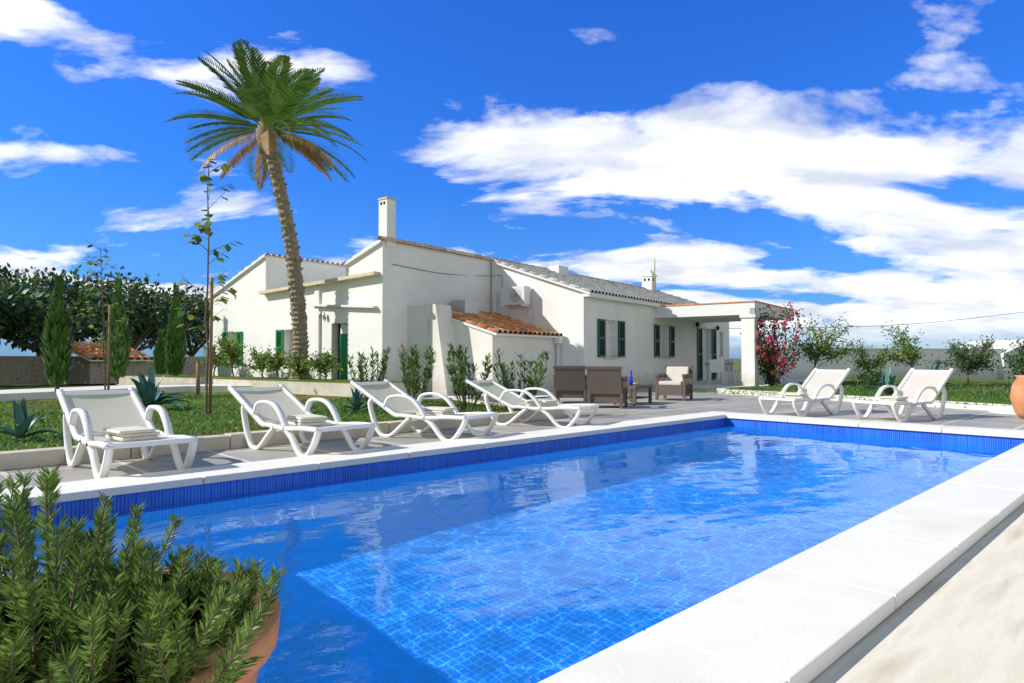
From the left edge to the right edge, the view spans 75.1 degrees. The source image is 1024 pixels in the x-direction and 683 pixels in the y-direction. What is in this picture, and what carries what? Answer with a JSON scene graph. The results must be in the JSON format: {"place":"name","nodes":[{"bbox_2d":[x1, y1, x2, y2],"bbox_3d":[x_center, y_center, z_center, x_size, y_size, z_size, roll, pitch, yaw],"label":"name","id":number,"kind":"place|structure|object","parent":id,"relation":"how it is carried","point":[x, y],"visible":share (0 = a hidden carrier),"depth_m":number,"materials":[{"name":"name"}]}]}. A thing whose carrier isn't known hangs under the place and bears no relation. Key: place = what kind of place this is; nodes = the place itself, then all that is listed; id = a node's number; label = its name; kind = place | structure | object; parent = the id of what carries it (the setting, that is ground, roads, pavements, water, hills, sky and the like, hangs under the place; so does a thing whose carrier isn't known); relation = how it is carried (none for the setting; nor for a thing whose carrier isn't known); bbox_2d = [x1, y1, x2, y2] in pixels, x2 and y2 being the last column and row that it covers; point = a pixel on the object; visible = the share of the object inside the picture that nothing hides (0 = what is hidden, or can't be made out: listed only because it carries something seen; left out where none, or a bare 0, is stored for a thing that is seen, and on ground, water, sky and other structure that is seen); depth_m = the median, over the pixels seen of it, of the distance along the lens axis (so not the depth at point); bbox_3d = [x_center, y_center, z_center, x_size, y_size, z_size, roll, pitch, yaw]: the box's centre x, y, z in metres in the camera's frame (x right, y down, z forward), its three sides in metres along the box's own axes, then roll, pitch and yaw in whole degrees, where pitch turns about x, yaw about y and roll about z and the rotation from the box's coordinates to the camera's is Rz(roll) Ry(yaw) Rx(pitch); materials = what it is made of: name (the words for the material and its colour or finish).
{"place":"outdoors","nodes":[
{"label":"outdoors","id":0,"kind":"place"},
{"bbox_2d":[0,567,280,682],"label":"rosemary pot","id":1,"kind":"object","parent":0,"point":[265,642],"visible":0.14,"depth_m":1.15,"materials":[{"name":"orange ceramic"}]},
{"bbox_2d":[0,462,286,682],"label":"rosemary","id":2,"kind":"object","parent":1,"relation":"in","point":[146,602],"depth_m":1.07,"materials":[{"name":"green plant"}]},
{"bbox_2d":[186,310,208,347],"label":"oak","id":3,"kind":"object","parent":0,"point":[204,346],"depth_m":46.29,"materials":[{"name":"green plant"}]},
{"bbox_2d":[163,38,367,379],"bbox_3d":[-6.719,-3.429,18.458,5.704,8.978,5.476,1,-2,-44],"label":"palm","id":4,"kind":"object","parent":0,"point":[270,96],"depth_m":18.08,"materials":[{"name":"green plant"}]},
{"bbox_2d":[255,119,277,155],"bbox_3d":[-6.798,-5.746,18.461,0.571,1.100,0.600,1,-2,-44],"label":"palm trunk top","id":5,"kind":"object","parent":4,"relation":"attached to","point":[261,129],"visible":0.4,"depth_m":18.26,"materials":[{"name":"brown plant"}]},
{"bbox_2d":[198,130,334,191],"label":"dead palm fronds","id":6,"kind":"object","parent":5,"relation":"attached to","point":[317,154],"visible":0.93,"depth_m":18.55,"materials":[{"name":"brown plant"}]},
{"bbox_2d":[0,375,553,401],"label":"paths","id":7,"kind":"structure","parent":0,"point":[187,383],"depth_m":17.06,"materials":[{"name":"stone"}]},
{"bbox_2d":[39,272,75,391],"bbox_3d":[-10.089,-0.229,14.757,0.701,2.678,0.740,1,-2,-44],"label":"cypress","id":8,"kind":"object","parent":7,"relation":"on","point":[56,341],"depth_m":14.63,"materials":[{"name":"green plant"}]},
{"bbox_2d":[0,356,208,384],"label":"dry stone wall","id":9,"kind":"structure","parent":7,"relation":"on","point":[19,370],"depth_m":26.26,"materials":[{"name":"beige stone"}]},
{"bbox_2d":[70,341,153,360],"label":"shelter roof","id":10,"kind":"structure","parent":9,"relation":"on","point":[90,351],"depth_m":27.19,"materials":[{"name":"tile"}]},
{"bbox_2d":[78,239,133,389],"bbox_3d":[-9.653,-0.617,15.723,1.165,3.506,1.362,1,-2,-44],"label":"sapling","id":11,"kind":"object","parent":7,"relation":"on","point":[109,340],"depth_m":15.67,"materials":[{"name":"green plant"}]},
{"bbox_2d":[104,277,132,383],"bbox_3d":[-11.221,-0.315,18.964,0.744,3.067,0.774,1,-2,-44],"label":"cypress","id":12,"kind":"object","parent":7,"relation":"on","point":[119,345],"depth_m":18.81,"materials":[{"name":"green plant"}]},
{"bbox_2d":[151,328,168,374],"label":"cypress","id":13,"kind":"object","parent":7,"relation":"on","point":[159,359],"depth_m":23.83,"materials":[{"name":"green plant"}]},
{"bbox_2d":[164,283,187,375],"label":"cypress","id":14,"kind":"object","parent":7,"relation":"on","point":[175,340],"depth_m":21.83,"materials":[{"name":"green plant"}]},
{"bbox_2d":[196,345,233,376],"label":"shrub","id":15,"kind":"object","parent":7,"relation":"on","point":[215,356],"depth_m":21.25,"materials":[{"name":"green plant"}]},
{"bbox_2d":[214,330,247,376],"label":"shrub","id":16,"kind":"object","parent":7,"relation":"on","point":[231,351],"depth_m":20.22,"materials":[{"name":"green plant"}]},
{"bbox_2d":[239,345,272,377],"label":"shrub","id":17,"kind":"object","parent":7,"relation":"on","point":[256,362],"depth_m":19.55,"materials":[{"name":"green plant"}]},
{"bbox_2d":[259,346,292,378],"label":"shrub","id":18,"kind":"object","parent":7,"relation":"on","point":[276,360],"depth_m":19.03,"materials":[{"name":"green plant"}]},
{"bbox_2d":[304,347,342,380],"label":"shrub","id":19,"kind":"object","parent":7,"relation":"on","point":[325,357],"depth_m":17.07,"materials":[{"name":"green plant"}]},
{"bbox_2d":[283,349,315,379],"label":"shrub","id":20,"kind":"object","parent":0,"point":[296,362],"depth_m":18.10,"materials":[{"name":"green plant"}]},
{"bbox_2d":[258,271,379,378],"bbox_3d":[-5.709,-0.163,19.217,0.220,3.315,5.304,2,-2,-53],"label":"pergola","id":21,"kind":"object","parent":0,"point":[317,305],"visible":0.96,"depth_m":19.17,"materials":[{"name":"white paint"}]},
{"bbox_2d":[0,359,741,386],"bbox_3d":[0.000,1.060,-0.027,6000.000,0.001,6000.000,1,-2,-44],"label":"field ground","id":22,"kind":"structure","parent":0,"point":[737,362],"depth_m":27.30,"materials":[{"name":"beige soil"}]},
{"bbox_2d":[0,263,53,307],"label":"tree","id":23,"kind":"object","parent":22,"relation":"on","point":[5,270],"visible":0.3,"depth_m":27.12,"materials":[{"name":"green plant"}]},
{"bbox_2d":[0,283,94,352],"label":"tree","id":24,"kind":"object","parent":22,"relation":"on","point":[21,317],"depth_m":23.85,"materials":[{"name":"green plant"}]},
{"bbox_2d":[0,265,95,345],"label":"tree","id":25,"kind":"object","parent":22,"relation":"on","point":[38,270],"visible":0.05,"depth_m":33.00,"materials":[{"name":"green plant"}]},
{"bbox_2d":[0,264,147,355],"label":"tree","id":26,"kind":"object","parent":22,"relation":"on","point":[73,293],"depth_m":31.18,"materials":[{"name":"green plant"}]},
{"bbox_2d":[36,281,208,350],"bbox_3d":[-18.642,-0.481,32.202,8.218,4.709,8.377,1,-2,-44],"label":"tree","id":27,"kind":"object","parent":22,"relation":"on","point":[150,313],"depth_m":30.92,"materials":[{"name":"green plant"}]},
{"bbox_2d":[42,265,209,342],"bbox_3d":[-22.736,-1.146,39.781,11.764,6.402,11.647,1,-2,-44],"label":"tree","id":28,"kind":"object","parent":22,"relation":"on","point":[146,280],"depth_m":38.47,"materials":[{"name":"green plant"}]},
{"bbox_2d":[133,289,209,356],"bbox_3d":[-19.864,-0.549,41.407,9.668,5.264,10.342,1,-2,-44],"label":"tree","id":29,"kind":"object","parent":22,"relation":"on","point":[198,311],"depth_m":39.71,"materials":[{"name":"green plant"}]},
{"bbox_2d":[212,240,728,386],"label":"house walls","id":30,"kind":"structure","parent":22,"relation":"on","point":[643,344],"depth_m":20.30,"materials":[{"name":"white paint"}]},
{"bbox_2d":[208,236,696,306],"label":"house roof","id":31,"kind":"structure","parent":30,"relation":"on","point":[595,288],"depth_m":21.42,"materials":[{"name":"beige tile"}]},
{"bbox_2d":[378,196,656,290],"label":"chimneys","id":32,"kind":"object","parent":31,"relation":"on","point":[387,216],"visible":0.89,"depth_m":17.95,"materials":[{"name":"white paint"}]},
{"bbox_2d":[393,262,534,324],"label":"house fittings","id":33,"kind":"object","parent":30,"relation":"attached to","point":[515,296],"visible":0.97,"depth_m":20.60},
{"bbox_2d":[654,258,1021,328],"bbox_3d":[18.841,-1.907,34.455,30.606,2.912,1.433,1,-2,-28],"label":"overhead line","id":34,"kind":"object","parent":30,"relation":"attached to","point":[827,327],"visible":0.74,"depth_m":34.04,"materials":[{"name":"black plastic"}]},
{"bbox_2d":[758,340,1023,379],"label":"garden wall","id":35,"kind":"structure","parent":22,"relation":"on","point":[804,368],"depth_m":31.22,"materials":[{"name":"white paint"}]},
{"bbox_2d":[407,304,556,396],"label":"lean to walls","id":36,"kind":"structure","parent":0,"point":[436,327],"depth_m":17.96,"materials":[{"name":"white paint"}]},
{"bbox_2d":[451,300,562,364],"bbox_3d":[-0.514,0.138,19.318,3.190,2.720,2.730,2,-2,-53],"label":"lean to roof","id":37,"kind":"object","parent":36,"relation":"on","point":[467,313],"visible":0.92,"depth_m":19.17,"materials":[{"name":"orange tile"}]},
{"bbox_2d":[0,378,1014,450],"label":"lawn","id":38,"kind":"structure","parent":0,"point":[301,397],"depth_m":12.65,"materials":[{"name":"green plant"}]},
{"bbox_2d":[0,398,63,438],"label":"agave","id":39,"kind":"object","parent":38,"relation":"on","point":[23,423],"visible":0.98,"depth_m":7.19,"materials":[{"name":"green plant"}]},
{"bbox_2d":[107,365,192,409],"bbox_3d":[-6.119,0.808,11.430,1.368,0.847,1.331,0,-1,-1],"label":"agave","id":40,"kind":"object","parent":38,"relation":"on","point":[148,393],"visible":0.74,"depth_m":11.41,"materials":[{"name":"green plant"}]},
{"bbox_2d":[196,361,200,394],"bbox_3d":[-7.754,0.899,16.448,0.092,0.850,0.092,1,-2,-22],"label":"stake post","id":41,"kind":"object","parent":38,"relation":"on","point":[198,377],"visible":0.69,"depth_m":16.41,"materials":[{"name":"brown wood"}]},
{"bbox_2d":[170,159,243,413],"bbox_3d":[-4.961,-0.908,10.667,1.168,4.146,1.077,1,-2,-44],"label":"sapling","id":42,"kind":"object","parent":38,"relation":"on","point":[208,392],"depth_m":10.71,"materials":[{"name":"green plant"}]},
{"bbox_2d":[336,388,380,409],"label":"agave","id":43,"kind":"object","parent":38,"relation":"on","point":[356,398],"visible":0.87,"depth_m":11.04,"materials":[{"name":"green plant"}]},
{"bbox_2d":[346,346,390,401],"bbox_3d":[-2.944,0.664,13.528,0.876,1.162,0.930,1,-2,-44],"label":"oleander","id":44,"kind":"object","parent":38,"relation":"on","point":[365,367],"depth_m":13.43,"materials":[{"name":"green plant"}]},
{"bbox_2d":[397,343,438,399],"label":"oleander","id":45,"kind":"object","parent":38,"relation":"on","point":[411,362],"depth_m":12.32,"materials":[{"name":"green plant"}]},
{"bbox_2d":[445,343,494,409],"bbox_3d":[-0.744,0.596,11.459,1.067,1.193,0.894,1,-2,-44],"label":"oleander","id":46,"kind":"object","parent":38,"relation":"on","point":[457,353],"depth_m":11.47,"materials":[{"name":"green plant"}]},
{"bbox_2d":[490,348,550,409],"bbox_3d":[0.133,0.647,11.511,0.870,1.095,1.117,17,-17,-85],"label":"oleander","id":47,"kind":"object","parent":38,"relation":"on","point":[529,379],"depth_m":11.44,"materials":[{"name":"green plant"}]},
{"bbox_2d":[789,311,858,369],"bbox_3d":[10.445,0.209,22.348,2.193,2.528,2.314,1,-2,-44],"label":"shrub","id":48,"kind":"object","parent":38,"relation":"on","point":[818,345],"depth_m":22.07,"materials":[{"name":"green plant"}]},
{"bbox_2d":[851,364,885,390],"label":"shrub","id":49,"kind":"object","parent":38,"relation":"on","point":[870,375],"depth_m":18.62,"materials":[{"name":"green plant"}]},
{"bbox_2d":[845,338,894,371],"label":"shrub","id":50,"kind":"object","parent":38,"relation":"on","point":[863,361],"depth_m":21.88,"materials":[{"name":"green plant"}]},
{"bbox_2d":[740,379,1011,398],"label":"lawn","id":51,"kind":"structure","parent":38,"relation":"on","point":[961,385],"depth_m":18.98,"materials":[{"name":"green plant"}]},
{"bbox_2d":[862,367,895,393],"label":"agave","id":52,"kind":"object","parent":38,"relation":"on","point":[886,379],"visible":0.63,"depth_m":16.14,"materials":[{"name":"green plant"}]},
{"bbox_2d":[876,320,928,367],"bbox_3d":[12.701,0.367,21.608,1.978,2.165,1.601,1,-2,-44],"label":"shrub","id":53,"kind":"object","parent":38,"relation":"on","point":[911,348],"depth_m":21.61,"materials":[{"name":"green plant"}]},
{"bbox_2d":[924,361,959,387],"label":"agave","id":54,"kind":"object","parent":38,"relation":"on","point":[933,367],"visible":0.16,"depth_m":19.59,"materials":[{"name":"green plant"}]},
{"bbox_2d":[926,334,1003,384],"bbox_3d":[14.884,0.595,21.731,1.950,1.714,1.789,0,-1,-1],"label":"shrub","id":55,"kind":"object","parent":38,"relation":"on","point":[980,354],"depth_m":21.47,"materials":[{"name":"green plant"}]},
{"bbox_2d":[990,336,1023,370],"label":"shrub","id":56,"kind":"object","parent":38,"relation":"on","point":[1020,355],"depth_m":22.48,"materials":[{"name":"green plant"}]},
{"bbox_2d":[997,356,1023,379],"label":"shrub","id":57,"kind":"object","parent":38,"relation":"on","point":[1015,368],"depth_m":16.89,"materials":[{"name":"green plant"}]},
{"bbox_2d":[0,387,1023,488],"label":"grey deck tiles","id":58,"kind":"object","parent":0,"point":[610,412],"visible":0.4,"depth_m":10.59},
{"bbox_2d":[56,387,197,478],"bbox_3d":[-3.640,0.817,6.203,0.700,0.703,1.947,1,-2,-44],"label":"lounger","id":59,"kind":"object","parent":58,"relation":"on","point":[88,416],"visible":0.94,"depth_m":6.33,"materials":[{"name":"plastic"}]},
{"bbox_2d":[102,426,159,441],"bbox_3d":[-3.407,0.823,5.955,0.378,0.092,0.446,1,-2,-44],"label":"lounger towel","id":60,"kind":"object","parent":59,"relation":"on","point":[131,433],"visible":1,"depth_m":5.86,"materials":[{"name":"white fabric"}]},
{"bbox_2d":[0,396,563,469],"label":"kerb stone","id":61,"kind":"object","parent":58,"relation":"on","point":[25,458],"visible":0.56,"depth_m":7.43,"materials":[{"name":"beige stone"}]},
{"bbox_2d":[227,384,375,456],"bbox_3d":[-2.391,0.855,7.410,0.813,0.689,1.992,1,-2,-44],"label":"lounger","id":62,"kind":"object","parent":58,"relation":"on","point":[272,408],"visible":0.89,"depth_m":7.44,"materials":[{"name":"plastic"}]},
{"bbox_2d":[286,414,327,425],"bbox_3d":[-2.245,0.856,7.260,0.342,0.092,0.436,1,-2,-44],"label":"lounger towel","id":63,"kind":"object","parent":62,"relation":"on","point":[306,420],"visible":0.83,"depth_m":7.14,"materials":[{"name":"white fabric"}]},
{"bbox_2d":[349,379,498,440],"bbox_3d":[-1.168,0.873,8.628,0.700,0.716,1.941,2,-3,-57],"label":"lounger","id":64,"kind":"object","parent":58,"relation":"on","point":[390,398],"visible":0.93,"depth_m":8.59,"materials":[{"name":"plastic"}]},
{"bbox_2d":[415,406,456,415],"bbox_3d":[-0.965,0.888,8.483,0.330,0.092,0.427,3,-4,-66],"label":"lounger towel","id":65,"kind":"object","parent":64,"relation":"on","point":[434,411],"visible":0.88,"depth_m":8.35,"materials":[{"name":"white fabric"}]},
{"bbox_2d":[0,418,1023,527],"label":"pool shell","id":66,"kind":"object","parent":58,"relation":"in","point":[85,507],"visible":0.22,"depth_m":6.93},
{"bbox_2d":[0,425,1012,682],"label":"pool water","id":67,"kind":"structure","parent":66,"relation":"in","point":[534,567],"depth_m":4.21,"materials":[{"name":"blue liquid"}]},
{"bbox_2d":[0,411,1023,682],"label":"pool coping","id":68,"kind":"object","parent":66,"relation":"on","point":[812,613],"visible":0.98,"depth_m":2.98,"materials":[{"name":"white stone"}]},
{"bbox_2d":[465,378,598,427],"bbox_3d":[0.285,0.925,10.134,0.700,0.689,1.954,3,-3,-61],"label":"lounger","id":69,"kind":"object","parent":58,"relation":"on","point":[511,399],"visible":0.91,"depth_m":10.07,"materials":[{"name":"plastic"}]},
{"bbox_2d":[525,399,557,406],"bbox_3d":[0.446,0.928,10.043,0.372,0.092,0.450,1,-2,-44],"label":"lounger towel","id":70,"kind":"object","parent":69,"relation":"on","point":[547,403],"visible":0.77,"depth_m":9.94,"materials":[{"name":"white fabric"}]},
{"bbox_2d":[553,365,586,403],"bbox_3d":[1.344,0.966,15.151,0.845,0.850,0.720,9,-9,-80],"label":"armchair","id":71,"kind":"object","parent":58,"relation":"on","point":[570,381],"visible":0.91,"depth_m":14.82,"materials":[{"name":"wicker"}]},
{"bbox_2d":[586,366,627,408],"bbox_3d":[1.955,0.927,13.661,0.845,0.850,0.720,5,-5,-72],"label":"armchair","id":72,"kind":"object","parent":58,"relation":"on","point":[607,383],"visible":0.97,"depth_m":13.35,"materials":[{"name":"wicker"}]},
{"bbox_2d":[613,384,651,404],"bbox_3d":[2.677,1.171,14.771,0.950,0.420,0.550,2,-3,-56],"label":"coffee table","id":73,"kind":"object","parent":58,"relation":"on","point":[633,398],"visible":0.76,"depth_m":14.61,"materials":[{"name":"wicker"}]},
{"bbox_2d":[629,370,639,384],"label":"coffee table bottles","id":74,"kind":"object","parent":73,"relation":"on","point":[631,380],"visible":0.71,"depth_m":14.66,"materials":[{"name":"blue glass"}]},
{"bbox_2d":[655,365,693,400],"bbox_3d":[3.972,0.994,16.242,0.845,0.850,0.720,3,-3,-60],"label":"armchair","id":75,"kind":"object","parent":58,"relation":"on","point":[685,389],"visible":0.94,"depth_m":16.03,"materials":[{"name":"wicker"}]},
{"bbox_2d":[659,367,688,385],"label":"armchair cushions","id":76,"kind":"object","parent":75,"relation":"on","point":[673,376],"visible":0.77,"depth_m":16.41,"materials":[{"name":"white fabric"}]},
{"bbox_2d":[653,301,805,388],"bbox_3d":[9.303,0.255,26.089,9.850,2.875,3.600,2,-2,-53],"label":"porch","id":77,"kind":"object","parent":58,"relation":"on","point":[747,314],"visible":0.84,"depth_m":22.02,"materials":[{"name":"white paint"}]},
{"bbox_2d":[709,359,724,384],"bbox_3d":[7.153,1.062,23.240,0.564,0.877,0.595,0,-2,17],"label":"porch chair","id":78,"kind":"object","parent":77,"relation":"on","point":[716,366],"visible":0.98,"depth_m":23.00,"materials":[{"name":"white plastic"}]},
{"bbox_2d":[704,363,733,383],"bbox_3d":[7.508,1.154,24.067,0.900,0.737,0.900,3,-3,-63],"label":"porch table","id":79,"kind":"object","parent":77,"relation":"on","point":[728,372],"visible":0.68,"depth_m":23.88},
{"bbox_2d":[716,359,733,382],"bbox_3d":[7.979,1.104,24.875,0.564,0.877,0.595,-1,-2,32],"label":"porch chair","id":80,"kind":"object","parent":77,"relation":"on","point":[728,361],"visible":0.45,"depth_m":25.01,"materials":[{"name":"white plastic"}]},
{"bbox_2d":[733,366,740,383],"bbox_3d":[8.185,1.069,23.507,0.595,0.877,0.564,-1,-2,32],"label":"porch chair","id":81,"kind":"object","parent":77,"relation":"on","point":[735,371],"visible":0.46,"depth_m":23.41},
{"bbox_2d":[740,304,805,385],"bbox_3d":[8.415,0.193,21.414,1.856,2.774,1.998,1,-2,-44],"label":"bougainvillea","id":82,"kind":"object","parent":58,"relation":"on","point":[786,312],"depth_m":21.39,"materials":[{"name":"plant"}]},
{"bbox_2d":[755,301,801,378],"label":"bougainvillea bracts","id":83,"kind":"object","parent":82,"relation":"attached to","point":[778,352],"visible":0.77,"depth_m":21.31,"materials":[{"name":"red plant"}]},
{"bbox_2d":[758,368,851,416],"bbox_3d":[5.349,0.905,12.113,1.876,0.832,0.700,1,-2,-35],"label":"lounger","id":84,"kind":"object","parent":58,"relation":"on","point":[821,385],"visible":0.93,"depth_m":12.20,"materials":[{"name":"plastic"}]},
{"bbox_2d":[783,393,809,397],"bbox_3d":[5.119,0.977,11.959,0.454,0.092,0.374,1,-2,-44],"label":"lounger towel","id":85,"kind":"object","parent":84,"relation":"on","point":[796,395],"visible":0.92,"depth_m":11.84,"materials":[{"name":"white fabric"}]},
{"bbox_2d":[717,386,1016,414],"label":"white kerb","id":86,"kind":"structure","parent":58,"relation":"on","point":[1002,409],"depth_m":13.47,"materials":[{"name":"white stone"}]},
{"bbox_2d":[852,368,954,421],"bbox_3d":[6.561,0.874,11.138,1.867,0.844,0.700,1,-2,-31],"label":"lounger","id":87,"kind":"object","parent":58,"relation":"on","point":[922,388],"visible":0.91,"depth_m":11.22,"materials":[{"name":"plastic"}]},
{"bbox_2d":[878,396,908,401],"bbox_3d":[6.285,0.952,10.978,0.465,0.092,0.375,1,-2,-44],"label":"lounger towel","id":88,"kind":"object","parent":87,"relation":"on","point":[892,398],"visible":0.92,"depth_m":10.87,"materials":[{"name":"white fabric"}]},
{"bbox_2d":[1010,375,1023,418],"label":"jar","id":89,"kind":"object","parent":58,"relation":"on","point":[1017,394],"visible":1,"depth_m":11.05,"materials":[{"name":"ceramic"}]},
{"bbox_2d":[0,0,1023,358],"label":"sky","id":90,"kind":"structure","parent":0,"point":[863,160],"materials":[{"name":"blue"}]},
{"bbox_2d":[809,502,1023,682],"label":"ground","id":91,"kind":"structure","parent":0,"point":[960,619],"depth_m":2.48,"materials":[{"name":"beige sand"}]}
]}

